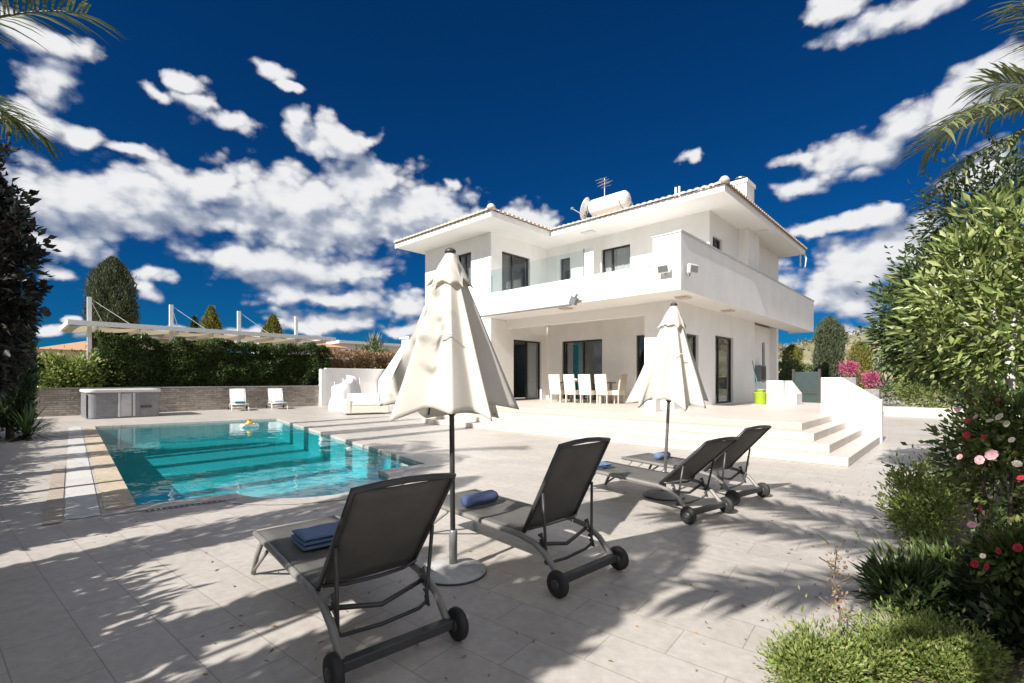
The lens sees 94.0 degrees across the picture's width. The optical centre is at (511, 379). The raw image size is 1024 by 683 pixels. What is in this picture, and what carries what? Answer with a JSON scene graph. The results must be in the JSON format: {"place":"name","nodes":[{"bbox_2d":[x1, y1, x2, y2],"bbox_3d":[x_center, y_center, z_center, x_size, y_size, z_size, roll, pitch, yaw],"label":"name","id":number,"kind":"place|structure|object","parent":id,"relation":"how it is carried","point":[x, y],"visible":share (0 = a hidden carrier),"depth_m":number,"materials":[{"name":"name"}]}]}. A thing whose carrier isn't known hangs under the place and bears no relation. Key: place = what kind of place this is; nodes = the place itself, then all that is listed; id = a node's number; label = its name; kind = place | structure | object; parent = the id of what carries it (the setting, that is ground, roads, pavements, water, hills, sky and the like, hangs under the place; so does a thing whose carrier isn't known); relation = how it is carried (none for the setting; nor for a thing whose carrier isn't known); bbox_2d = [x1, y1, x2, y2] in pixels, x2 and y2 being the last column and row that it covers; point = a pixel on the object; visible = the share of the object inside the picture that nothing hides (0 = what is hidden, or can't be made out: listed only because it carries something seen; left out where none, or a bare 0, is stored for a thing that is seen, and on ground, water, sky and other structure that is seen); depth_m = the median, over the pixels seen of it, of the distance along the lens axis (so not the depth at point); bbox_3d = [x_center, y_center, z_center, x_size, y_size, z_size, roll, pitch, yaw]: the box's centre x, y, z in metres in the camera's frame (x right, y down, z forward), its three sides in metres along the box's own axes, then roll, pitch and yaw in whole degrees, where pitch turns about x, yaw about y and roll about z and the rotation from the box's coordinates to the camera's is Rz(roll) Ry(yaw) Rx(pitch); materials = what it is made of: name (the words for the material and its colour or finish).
{"place":"outdoors","nodes":[
{"label":"outdoors","id":0,"kind":"place"},
{"bbox_2d":[36,341,86,387],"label":"tiled house","id":1,"kind":"structure","parent":0,"point":[78,346],"depth_m":39.75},
{"bbox_2d":[96,420,377,469],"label":"pool water","id":2,"kind":"structure","parent":0,"point":[135,442],"depth_m":11.49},
{"bbox_2d":[240,418,258,427],"bbox_3d":[-8.151,1.331,14.826,0.530,0.302,0.530,0,0,43],"label":"pool float","id":3,"kind":"object","parent":2,"relation":"on","point":[249,423],"visible":0.9,"depth_m":14.70,"materials":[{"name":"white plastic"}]},
{"bbox_2d":[112,446,375,505],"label":"pool floor","id":4,"kind":"structure","parent":0,"point":[277,475],"depth_m":10.09,"materials":[{"name":"tile"}]},
{"bbox_2d":[306,441,411,481],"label":"steps","id":5,"kind":"structure","parent":4,"relation":"on","point":[367,464],"depth_m":10.36,"materials":[{"name":"tile"}]},
{"bbox_2d":[95,418,424,479],"bbox_3d":[-6.615,1.447,10.657,4.981,0.106,13.109,0,0,-37],"label":"pool edge","id":6,"kind":"object","parent":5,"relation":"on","point":[383,475],"visible":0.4,"depth_m":11.69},
{"bbox_2d":[284,338,346,358],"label":"red roofed house","id":7,"kind":"structure","parent":0,"point":[331,346],"depth_m":46.98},
{"bbox_2d":[326,340,401,360],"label":"flat roofed house","id":8,"kind":"structure","parent":0,"point":[353,344],"depth_m":50.77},
{"bbox_2d":[0,397,965,682],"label":"pool deck","id":9,"kind":"structure","parent":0,"point":[90,599],"depth_m":3.35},
{"bbox_2d":[0,296,43,439],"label":"thuja","id":10,"kind":"object","parent":9,"relation":"on","point":[28,382],"visible":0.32,"depth_m":11.28,"materials":[{"name":"green plant"}]},
{"bbox_2d":[0,400,64,441],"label":"yucca","id":11,"kind":"object","parent":9,"relation":"on","point":[26,421],"visible":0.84,"depth_m":11.11,"materials":[{"name":"green plant"}]},
{"bbox_2d":[42,466,64,524],"bbox_3d":[-5.869,1.392,6.154,0.140,0.001,4.159,0,0,-43],"label":"brown strip","id":12,"kind":"object","parent":9,"relation":"on","point":[53,509],"visible":1,"depth_m":5.61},
{"bbox_2d":[65,427,100,519],"bbox_3d":[-8.616,1.392,9.457,0.270,0.001,12.579,0,0,-43],"label":"pale strip","id":13,"kind":"object","parent":9,"relation":"on","point":[81,500],"visible":1,"depth_m":6.49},
{"bbox_2d":[80,388,160,418],"bbox_3d":[-15.047,0.860,18.371,2.100,1.040,2.240,0,0,43],"label":"hot tub","id":14,"kind":"object","parent":9,"relation":"on","point":[117,403],"visible":1,"depth_m":17.58,"materials":[{"name":"grey plastic"}]},
{"bbox_2d":[32,385,318,416],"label":"stone wall","id":15,"kind":"structure","parent":9,"relation":"on","point":[60,402],"depth_m":21.83,"materials":[{"name":"stone"}]},
{"bbox_2d":[26,345,128,398],"bbox_3d":[-17.818,-0.301,19.242,2.412,2.608,3.807,0,0,43],"label":"leafy shrub","id":16,"kind":"object","parent":15,"relation":"on","point":[74,371],"visible":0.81,"depth_m":18.92,"materials":[{"name":"green plant"}]},
{"bbox_2d":[91,329,332,389],"bbox_3d":[-13.948,-0.797,23.525,2.064,2.691,10.107,0,0,43],"label":"garden hedge","id":17,"kind":"object","parent":15,"relation":"on","point":[167,365],"visible":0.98,"depth_m":22.41,"materials":[{"name":"green plant"}]},
{"bbox_2d":[227,388,249,410],"bbox_3d":[-12.612,0.899,22.056,0.810,0.998,1.592,0,0,-35],"label":"white lounger","id":18,"kind":"object","parent":9,"relation":"on","point":[237,394],"visible":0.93,"depth_m":22.46,"materials":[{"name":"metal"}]},
{"bbox_2d":[81,418,446,515],"bbox_3d":[-6.628,1.394,10.649,5.613,0.001,13.716,0,0,-37],"label":"pool coping","id":19,"kind":"object","parent":9,"relation":"on","point":[392,473],"visible":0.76,"depth_m":5.71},
{"bbox_2d":[83,426,135,509],"bbox_3d":[-8.456,1.389,9.741,0.270,0.001,12.379,0,0,-43],"label":"coping strip","id":20,"kind":"object","parent":19,"relation":"on","point":[114,490],"visible":1,"depth_m":6.88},
{"bbox_2d":[266,388,287,409],"bbox_3d":[-11.446,0.899,23.294,0.810,0.998,1.592,0,0,-35],"label":"white lounger","id":21,"kind":"object","parent":9,"relation":"on","point":[275,393],"visible":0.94,"depth_m":23.71,"materials":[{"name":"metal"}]},
{"bbox_2d":[329,375,360,410],"bbox_3d":[-7.691,0.580,22.302,1.123,1.640,1.590,0,0,43],"label":"covered furniture","id":22,"kind":"object","parent":9,"relation":"on","point":[344,388],"visible":0.74,"depth_m":21.87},
{"bbox_2d":[319,368,385,405],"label":"wall","id":23,"kind":"structure","parent":9,"relation":"on","point":[369,379],"depth_m":26.80,"materials":[{"name":"paint"}]},
{"bbox_2d":[311,348,397,368],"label":"oleander hedge","id":24,"kind":"object","parent":9,"relation":"on","point":[355,362],"visible":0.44,"depth_m":28.66,"materials":[{"name":"green plant"}]},
{"bbox_2d":[251,473,468,682],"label":"sun lounger","id":25,"kind":"object","parent":9,"relation":"on","point":[380,527],"visible":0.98,"depth_m":2.46,"materials":[{"name":"fabric"}]},
{"bbox_2d":[291,521,338,550],"bbox_3d":[-1.250,1.034,3.204,0.370,0.089,0.275,0,0,-41],"label":"folded towel","id":26,"kind":"object","parent":25,"relation":"on","point":[313,537],"visible":0.74,"depth_m":3.09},
{"bbox_2d":[342,393,388,413],"bbox_3d":[-6.041,0.949,19.718,1.740,0.802,0.923,0,0,-27],"label":"outdoor sofa","id":27,"kind":"object","parent":9,"relation":"on","point":[361,403],"visible":0.91,"depth_m":19.49,"materials":[{"name":"fabric"}]},
{"bbox_2d":[379,336,410,404],"bbox_3d":[-6.304,-0.600,28.888,1.600,4.000,3.000,0,0,43],"label":"barbecue chimney","id":28,"kind":"object","parent":9,"relation":"on","point":[386,377],"visible":0.21,"depth_m":28.28,"materials":[{"name":"paint"}]},
{"bbox_2d":[380,248,518,585],"bbox_3d":[-0.456,0.218,3.494,0.990,2.364,0.899,0,0,15],"label":"garden umbrella","id":29,"kind":"object","parent":9,"relation":"on","point":[449,365],"visible":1,"depth_m":3.32,"materials":[{"name":"fabric"}]},
{"bbox_2d":[94,477,881,678],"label":"leaf litter","id":30,"kind":"object","parent":9,"relation":"on","point":[464,656],"visible":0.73,"depth_m":2.92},
{"bbox_2d":[433,437,628,598],"bbox_3d":[-0.004,0.899,3.886,0.725,0.998,1.772,0,0,-43],"label":"sun lounger","id":31,"kind":"object","parent":9,"relation":"on","point":[567,482],"visible":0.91,"depth_m":3.45,"materials":[{"name":"fabric"}]},
{"bbox_2d":[460,490,498,507],"bbox_3d":[-0.278,1.021,4.110,0.340,0.113,0.141,0,0,-43],"label":"rolled towel","id":32,"kind":"object","parent":31,"relation":"on","point":[478,498],"visible":1,"depth_m":4.04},
{"bbox_2d":[423,418,879,466],"bbox_3d":[2.650,1.327,13.078,11.420,0.144,4.090,0,0,43],"label":"terrace step","id":33,"kind":"object","parent":9,"relation":"on","point":[849,453],"visible":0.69,"depth_m":9.75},
{"bbox_2d":[432,414,861,452],"bbox_3d":[2.661,1.182,13.322,11.100,0.144,3.720,0,0,43],"label":"terrace step","id":34,"kind":"object","parent":33,"relation":"on","point":[833,441],"visible":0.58,"depth_m":10.27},
{"bbox_2d":[459,411,845,440],"bbox_3d":[2.675,1.037,13.556,10.800,0.144,3.360,0,0,43],"label":"terrace step","id":35,"kind":"object","parent":34,"relation":"on","point":[817,432],"visible":0.5,"depth_m":10.45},
{"bbox_2d":[496,397,884,430],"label":"terrace","id":36,"kind":"structure","parent":35,"relation":"on","point":[804,416],"depth_m":12.18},
{"bbox_2d":[548,374,567,402],"bbox_3d":[1.700,0.311,17.492,0.480,1.019,0.607,0,0,40],"label":"dining chair","id":37,"kind":"object","parent":36,"relation":"on","point":[554,384],"visible":0.85,"depth_m":17.30,"materials":[{"name":"white wicker"}]},
{"bbox_2d":[563,374,582,402],"bbox_3d":[2.198,0.311,17.078,0.607,1.019,0.480,0,0,-44],"label":"dining chair","id":38,"kind":"object","parent":36,"relation":"on","point":[569,384],"visible":0.88,"depth_m":16.89,"materials":[{"name":"white wicker"}]},
{"bbox_2d":[578,374,595,403],"bbox_3d":[2.667,0.311,16.691,0.480,1.019,0.607,0,0,42],"label":"dining chair","id":39,"kind":"object","parent":36,"relation":"on","point":[584,380],"visible":0.84,"depth_m":16.50,"materials":[{"name":"white wicker"}]},
{"bbox_2d":[558,382,615,403],"bbox_3d":[2.651,0.445,17.357,2.050,0.750,0.900,0,0,43],"label":"dining table","id":40,"kind":"object","parent":36,"relation":"on","point":[600,396],"visible":0.51,"depth_m":16.98,"materials":[{"name":"beige wicker"}]},
{"bbox_2d":[394,176,813,408],"bbox_3d":[4.720,-3.910,20.956,12.254,9.460,15.183,0,0,43],"label":"white villa","id":41,"kind":"object","parent":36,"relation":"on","point":[739,304],"visible":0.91,"depth_m":17.20,"materials":[{"name":"paint"}]},
{"bbox_2d":[459,252,470,286],"bbox_3d":[-1.748,-4.265,18.696,0.808,1.326,0.174,0,0,43],"label":"window","id":42,"kind":"structure","parent":41,"relation":"in","point":[465,255],"depth_m":18.67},
{"bbox_2d":[502,252,527,290],"bbox_3d":[0.048,-3.760,18.669,0.175,2.216,1.596,0,0,43],"label":"door","id":43,"kind":"structure","parent":41,"relation":"in","point":[505,256],"depth_m":18.51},
{"bbox_2d":[514,340,539,399],"bbox_3d":[0.515,-0.385,19.163,0.175,2.366,1.676,0,0,43],"label":"door","id":44,"kind":"structure","parent":41,"relation":"in","point":[530,346],"depth_m":19.48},
{"bbox_2d":[479,293,578,316],"bbox_3d":[0.396,-2.332,15.239,4.275,0.325,0.236,0,0,43],"label":"awning","id":45,"kind":"object","parent":41,"relation":"attached to","point":[573,300],"visible":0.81,"depth_m":14.94,"materials":[{"name":"white metal"}]},
{"bbox_2d":[571,197,589,220],"bbox_3d":[2.698,-6.369,18.113,0.650,0.940,0.786,0,0,-25],"label":"satellite dish","id":46,"kind":"object","parent":41,"relation":"on","point":[584,211],"visible":0.84,"depth_m":17.86,"materials":[{"name":"white metal"}]},
{"bbox_2d":[563,339,601,399],"bbox_3d":[2.834,-0.400,18.857,1.896,2.316,0.174,0,0,43],"label":"window","id":47,"kind":"structure","parent":41,"relation":"in","point":[579,346],"depth_m":19.19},
{"bbox_2d":[588,190,643,216],"bbox_3d":[4.162,-6.336,18.036,1.719,0.877,2.192,0,0,43],"label":"solar water tank","id":48,"kind":"object","parent":41,"relation":"on","point":[610,203],"visible":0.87,"depth_m":17.23,"materials":[{"name":"white metal"}]},
{"bbox_2d":[603,244,629,272],"bbox_3d":[3.945,-3.795,17.812,1.210,2.286,0.175,0,0,43],"label":"window","id":49,"kind":"structure","parent":41,"relation":"in","point":[617,258],"depth_m":17.87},
{"bbox_2d":[637,335,643,378],"bbox_3d":[4.996,-0.420,16.748,1.296,2.356,0.070,0,0,43],"label":"window","id":50,"kind":"structure","parent":41,"relation":"in","point":[638,337],"depth_m":17.16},
{"bbox_2d":[657,263,670,274],"bbox_3d":[3.834,-2.781,12.016,0.320,0.261,0.244,0,0,43],"label":"floodlight","id":51,"kind":"object","parent":41,"relation":"attached to","point":[663,268],"visible":1,"depth_m":11.93,"materials":[{"name":"white metal"}]},
{"bbox_2d":[687,334,695,361],"bbox_3d":[5.351,-0.310,14.449,0.070,2.136,0.866,0,0,43],"label":"window","id":52,"kind":"structure","parent":41,"relation":"in","point":[689,335],"depth_m":14.72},
{"bbox_2d":[687,264,698,275],"bbox_3d":[4.496,-2.756,12.005,0.320,0.283,0.236,0,0,-30],"label":"floodlight","id":53,"kind":"object","parent":41,"relation":"attached to","point":[692,268],"visible":1,"depth_m":11.90,"materials":[{"name":"white metal"}]},
{"bbox_2d":[715,336,730,403],"bbox_3d":[7.140,-0.340,16.424,0.175,2.276,1.696,0,0,43],"label":"door","id":54,"kind":"structure","parent":41,"relation":"in","point":[720,342],"depth_m":16.77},
{"bbox_2d":[755,365,765,380],"bbox_3d":[10.195,-0.275,19.591,0.263,0.650,0.700,0,0,43],"label":"meter box","id":55,"kind":"object","parent":41,"relation":"attached to","point":[760,371],"visible":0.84,"depth_m":19.35,"materials":[{"name":"grey metal"}]},
{"bbox_2d":[594,374,614,403],"bbox_3d":[3.207,0.311,16.484,0.607,1.019,0.480,0,0,-44],"label":"dining chair","id":56,"kind":"object","parent":36,"relation":"on","point":[601,384],"visible":0.95,"depth_m":16.31,"materials":[{"name":"white wicker"}]},
{"bbox_2d":[612,374,626,403],"bbox_3d":[3.622,0.311,16.567,0.607,1.019,0.480,0,0,40],"label":"dining chair","id":57,"kind":"object","parent":36,"relation":"on","point":[622,385],"visible":0.73,"depth_m":16.36,"materials":[{"name":"beige wicker"}]},
{"bbox_2d":[644,400,660,411],"bbox_3d":[3.708,0.590,12.596,0.320,0.459,0.320,0,0,43],"label":"white pedestal","id":58,"kind":"object","parent":36,"relation":"on","point":[653,405],"visible":0.51,"depth_m":12.47,"materials":[{"name":"paint"}]},
{"bbox_2d":[753,389,766,403],"bbox_3d":[8.500,0.565,16.311,0.520,0.511,0.520,0,0,43],"label":"bucket","id":59,"kind":"object","parent":36,"relation":"on","point":[760,396],"visible":0.85,"depth_m":16.15,"materials":[{"name":"plastic"}]},
{"bbox_2d":[626,302,707,500],"bbox_3d":[1.913,0.233,5.773,0.914,2.334,0.988,0,0,43],"label":"garden umbrella","id":60,"kind":"object","parent":9,"relation":"on","point":[669,373],"visible":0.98,"depth_m":5.59,"materials":[{"name":"fabric"}]},
{"bbox_2d":[595,437,738,524],"bbox_3d":[1.544,0.979,5.432,0.725,0.838,1.882,0,0,-36],"label":"sun lounger","id":61,"kind":"object","parent":9,"relation":"on","point":[698,460],"visible":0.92,"depth_m":4.96,"materials":[{"name":"fabric"}]},
{"bbox_2d":[620,425,770,505],"bbox_3d":[2.281,0.956,6.145,0.725,0.885,1.836,0,0,-36],"label":"sun lounger","id":62,"kind":"object","parent":9,"relation":"on","point":[731,455],"visible":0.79,"depth_m":5.66,"materials":[{"name":"fabric"}]},
{"bbox_2d":[654,452,670,458],"bbox_3d":[2.058,1.030,6.541,0.260,0.094,0.118,0,0,-36],"label":"rolled towel","id":63,"kind":"object","parent":62,"relation":"on","point":[658,455],"visible":0.73,"depth_m":6.47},
{"bbox_2d":[778,351,807,380],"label":"garden bush","id":64,"kind":"object","parent":9,"relation":"on","point":[784,375],"visible":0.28,"depth_m":24.24,"materials":[{"name":"green plant"}]},
{"bbox_2d":[780,344,805,372],"bbox_3d":[15.809,-0.334,26.965,1.281,3.467,1.266,0,0,43],"label":"golden conifer","id":65,"kind":"object","parent":9,"relation":"on","point":[790,349],"visible":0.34,"depth_m":26.75,"materials":[{"name":"green plant"}]},
{"bbox_2d":[778,361,814,374],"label":"side hedge","id":66,"kind":"object","parent":9,"relation":"on","point":[808,367],"visible":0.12,"depth_m":29.05,"materials":[{"name":"green plant"}]},
{"bbox_2d":[792,369,820,402],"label":"garden gate","id":67,"kind":"structure","parent":9,"relation":"on","point":[808,384],"depth_m":17.32,"materials":[{"name":"grey metal"}]},
{"bbox_2d":[810,315,850,376],"bbox_3d":[17.397,-1.090,26.177,1.855,4.980,1.810,0,0,43],"label":"column tree","id":68,"kind":"object","parent":9,"relation":"on","point":[829,348],"visible":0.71,"depth_m":25.79,"materials":[{"name":"green plant"}]},
{"bbox_2d":[843,377,857,385],"bbox_3d":[12.832,0.647,18.137,0.440,1.506,0.440,0,0,43],"label":"plant pot","id":69,"kind":"object","parent":9,"relation":"on","point":[853,380],"visible":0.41,"depth_m":17.92,"materials":[{"name":"ceramic"}]},
{"bbox_2d":[835,358,862,376],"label":"bougainvillea","id":70,"kind":"object","parent":69,"relation":"in","point":[849,367],"visible":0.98,"depth_m":18.09,"materials":[{"name":"pink plant"}]},
{"bbox_2d":[821,377,882,442],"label":"stair flank wall","id":71,"kind":"structure","parent":9,"relation":"on","point":[850,404],"depth_m":11.02,"materials":[{"name":"paint"}]},
{"bbox_2d":[847,341,874,389],"bbox_3d":[16.315,-0.245,22.369,1.112,3.290,1.213,0,0,43],"label":"golden conifer","id":72,"kind":"object","parent":9,"relation":"on","point":[854,350],"visible":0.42,"depth_m":22.14,"materials":[{"name":"green plant"}]},
{"bbox_2d":[864,389,880,398],"bbox_3d":[13.027,0.857,17.266,0.440,1.086,0.440,0,0,43],"label":"plant pot","id":73,"kind":"object","parent":9,"relation":"on","point":[876,393],"visible":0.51,"depth_m":17.05,"materials":[{"name":"ceramic"}]},
{"bbox_2d":[860,369,883,388],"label":"bougainvillea","id":74,"kind":"object","parent":73,"relation":"in","point":[869,376],"visible":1,"depth_m":17.24,"materials":[{"name":"pink plant"}]},
{"bbox_2d":[862,354,909,405],"bbox_3d":[20.209,-0.115,26.389,3.426,3.379,3.517,0,0,43],"label":"garden bush","id":75,"kind":"object","parent":9,"relation":"on","point":[884,385],"visible":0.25,"depth_m":25.77,"materials":[{"name":"green plant"}]},
{"bbox_2d":[883,365,955,407],"bbox_3d":[17.593,0.295,20.438,2.756,2.565,2.752,0,0,-31],"label":"garden bush","id":76,"kind":"object","parent":9,"relation":"on","point":[917,392],"visible":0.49,"depth_m":20.38,"materials":[{"name":"green plant"}]},
{"bbox_2d":[883,406,1019,419],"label":"kerb wall","id":77,"kind":"structure","parent":9,"relation":"on","point":[913,412],"depth_m":17.98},
{"bbox_2d":[930,383,1000,408],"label":"garden bush","id":78,"kind":"object","parent":9,"relation":"on","point":[957,400],"visible":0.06,"depth_m":20.24,"materials":[{"name":"green plant"}]},
{"bbox_2d":[0,0,1023,363],"label":"sky","id":79,"kind":"structure","parent":0,"point":[259,159],"materials":[{"name":"blue"}]},
{"bbox_2d":[767,381,801,404],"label":"wall","id":80,"kind":"structure","parent":0,"point":[784,393],"depth_m":15.58,"materials":[{"name":"paint"}]},
{"bbox_2d":[778,333,928,390],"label":"hill","id":81,"kind":"structure","parent":0,"point":[808,353],"depth_m":87.06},
{"bbox_2d":[778,327,891,390],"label":"hillside scrub","id":82,"kind":"object","parent":81,"relation":"on","point":[806,342],"visible":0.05,"depth_m":92.21,"materials":[{"name":"green plant"}]},
{"bbox_2d":[881,391,958,401],"bbox_3d":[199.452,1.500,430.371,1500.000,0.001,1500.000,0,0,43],"label":"ground","id":83,"kind":"structure","parent":0,"point":[882,395],"depth_m":39.83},
{"bbox_2d":[77,255,140,358],"bbox_3d":[-21.402,-2.596,25.493,2.670,8.192,2.747,0,0,43],"label":"cypress tree","id":84,"kind":"object","parent":83,"relation":"on","point":[109,278],"visible":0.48,"depth_m":24.95,"materials":[{"name":"green plant"}]},
{"bbox_2d":[139,336,205,350],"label":"cream house","id":85,"kind":"structure","parent":83,"relation":"on","point":[164,340],"depth_m":32.85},
{"bbox_2d":[188,315,199,342],"bbox_3d":[-22.728,-1.608,34.215,1.356,6.216,1.247,0,0,43],"label":"cypress","id":86,"kind":"object","parent":83,"relation":"on","point":[193,324],"visible":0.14,"depth_m":34.08,"materials":[{"name":"green plant"}]},
{"bbox_2d":[60,297,335,359],"bbox_3d":[-17.135,-1.170,27.346,4.550,5.340,12.500,0,0,43],"label":"carport canopy","id":87,"kind":"object","parent":83,"relation":"on","point":[171,331],"visible":0.82,"depth_m":24.98,"materials":[{"name":"white metal"}]},
{"bbox_2d":[193,305,225,351],"bbox_3d":[-21.473,-1.958,34.111,2.378,6.915,2.274,0,0,43],"label":"cypress","id":88,"kind":"object","parent":83,"relation":"on","point":[210,319],"visible":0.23,"depth_m":33.80,"materials":[{"name":"green plant"}]},
{"bbox_2d":[259,314,288,354],"bbox_3d":[-18.596,-1.847,37.189,2.477,6.693,2.504,0,0,11],"label":"cypress","id":89,"kind":"object","parent":83,"relation":"on","point":[272,325],"visible":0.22,"depth_m":36.80,"materials":[{"name":"green plant"}]},
{"bbox_2d":[356,333,387,351],"bbox_3d":[-10.274,-1.210,35.974,3.787,5.221,3.802,0,0,43],"label":"spiky palm","id":90,"kind":"object","parent":83,"relation":"on","point":[374,337],"visible":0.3,"depth_m":35.80,"materials":[{"name":"green plant"}]},
{"bbox_2d":[350,339,395,360],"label":"round bush","id":91,"kind":"object","parent":83,"relation":"on","point":[374,348],"visible":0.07,"depth_m":32.47,"materials":[{"name":"green plant"}]},
{"bbox_2d":[859,459,1023,682],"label":"planting bed","id":92,"kind":"object","parent":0,"point":[1018,660],"depth_m":2.70,"materials":[{"name":"soil"}]},
{"bbox_2d":[754,583,900,682],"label":"fern clump","id":93,"kind":"object","parent":92,"relation":"on","point":[809,657],"visible":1,"depth_m":2.16,"materials":[{"name":"green plant"}]},
{"bbox_2d":[817,541,863,644],"bbox_3d":[1.607,1.096,2.325,0.199,0.609,0.195,0,0,43],"label":"dried flower stalk","id":94,"kind":"object","parent":92,"relation":"on","point":[837,603],"visible":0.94,"depth_m":2.33,"materials":[{"name":"brown plant"}]},
{"bbox_2d":[817,599,940,682],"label":"fern clump","id":95,"kind":"object","parent":92,"relation":"on","point":[893,666],"visible":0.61,"depth_m":2.24,"materials":[{"name":"green plant"}]},
{"bbox_2d":[817,529,976,629],"bbox_3d":[2.433,1.235,3.048,0.858,0.537,0.781,0,0,43],"label":"lance leaf shrub","id":96,"kind":"object","parent":92,"relation":"on","point":[896,576],"visible":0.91,"depth_m":2.89,"materials":[{"name":"green plant"}]},
{"bbox_2d":[871,444,976,545],"bbox_3d":[3.545,0.986,4.088,0.772,0.879,1.110,0,0,43],"label":"variegated shrub","id":97,"kind":"object","parent":92,"relation":"on","point":[905,502],"visible":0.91,"depth_m":3.99,"materials":[{"name":"green plant"}]},
{"bbox_2d":[873,524,979,613],"bbox_3d":[2.818,1.217,3.145,0.774,0.464,0.997,0,0,43],"label":"shade shrub","id":98,"kind":"object","parent":92,"relation":"on","point":[947,549],"visible":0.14,"depth_m":3.07,"materials":[{"name":"green plant"}]},
{"bbox_2d":[850,579,1023,682],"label":"fern clump","id":99,"kind":"object","parent":92,"relation":"on","point":[956,663],"visible":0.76,"depth_m":2.21,"materials":[{"name":"green plant"}]},
{"bbox_2d":[854,226,1023,490],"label":"rounded tree","id":100,"kind":"object","parent":92,"relation":"on","point":[880,333],"visible":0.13,"depth_m":6.13,"materials":[{"name":"green plant"}]},
{"bbox_2d":[879,165,1023,637],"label":"bright bush tree","id":101,"kind":"object","parent":92,"relation":"on","point":[999,337],"visible":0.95,"depth_m":2.98,"materials":[{"name":"green plant"}]},
{"bbox_2d":[884,370,1023,539],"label":"rose bush","id":102,"kind":"object","parent":92,"relation":"on","point":[983,454],"visible":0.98,"depth_m":2.68,"materials":[{"name":"green plant"}]},
{"bbox_2d":[920,515,1023,658],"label":"corner shrub","id":103,"kind":"object","parent":92,"relation":"on","point":[1000,602],"visible":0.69,"depth_m":2.47,"materials":[{"name":"green plant"}]},
{"bbox_2d":[953,502,1023,642],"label":"rose bush","id":104,"kind":"object","parent":92,"relation":"on","point":[989,558],"visible":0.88,"depth_m":2.49,"materials":[{"name":"green plant"}]},
{"bbox_2d":[879,128,1023,282],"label":"purple leaf tree","id":105,"kind":"object","parent":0,"point":[1005,164],"visible":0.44,"depth_m":4.16,"materials":[{"name":"green plant"}]},
{"bbox_2d":[887,0,1023,218],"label":"feather palm","id":106,"kind":"object","parent":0,"point":[1017,97],"visible":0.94,"depth_m":4.68,"materials":[{"name":"green plant"}]},
{"label":"side bed","id":107,"kind":"structure","parent":0,"visible":0},
{"bbox_2d":[0,131,65,400],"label":"glossy tree","id":108,"kind":"object","parent":107,"relation":"on","point":[17,227],"visible":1,"depth_m":5.73,"materials":[{"name":"green plant"}]},
{"bbox_2d":[0,0,128,160],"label":"date palm","id":109,"kind":"object","parent":107,"relation":"on","point":[8,118],"visible":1,"depth_m":4.85,"materials":[{"name":"green plant"}]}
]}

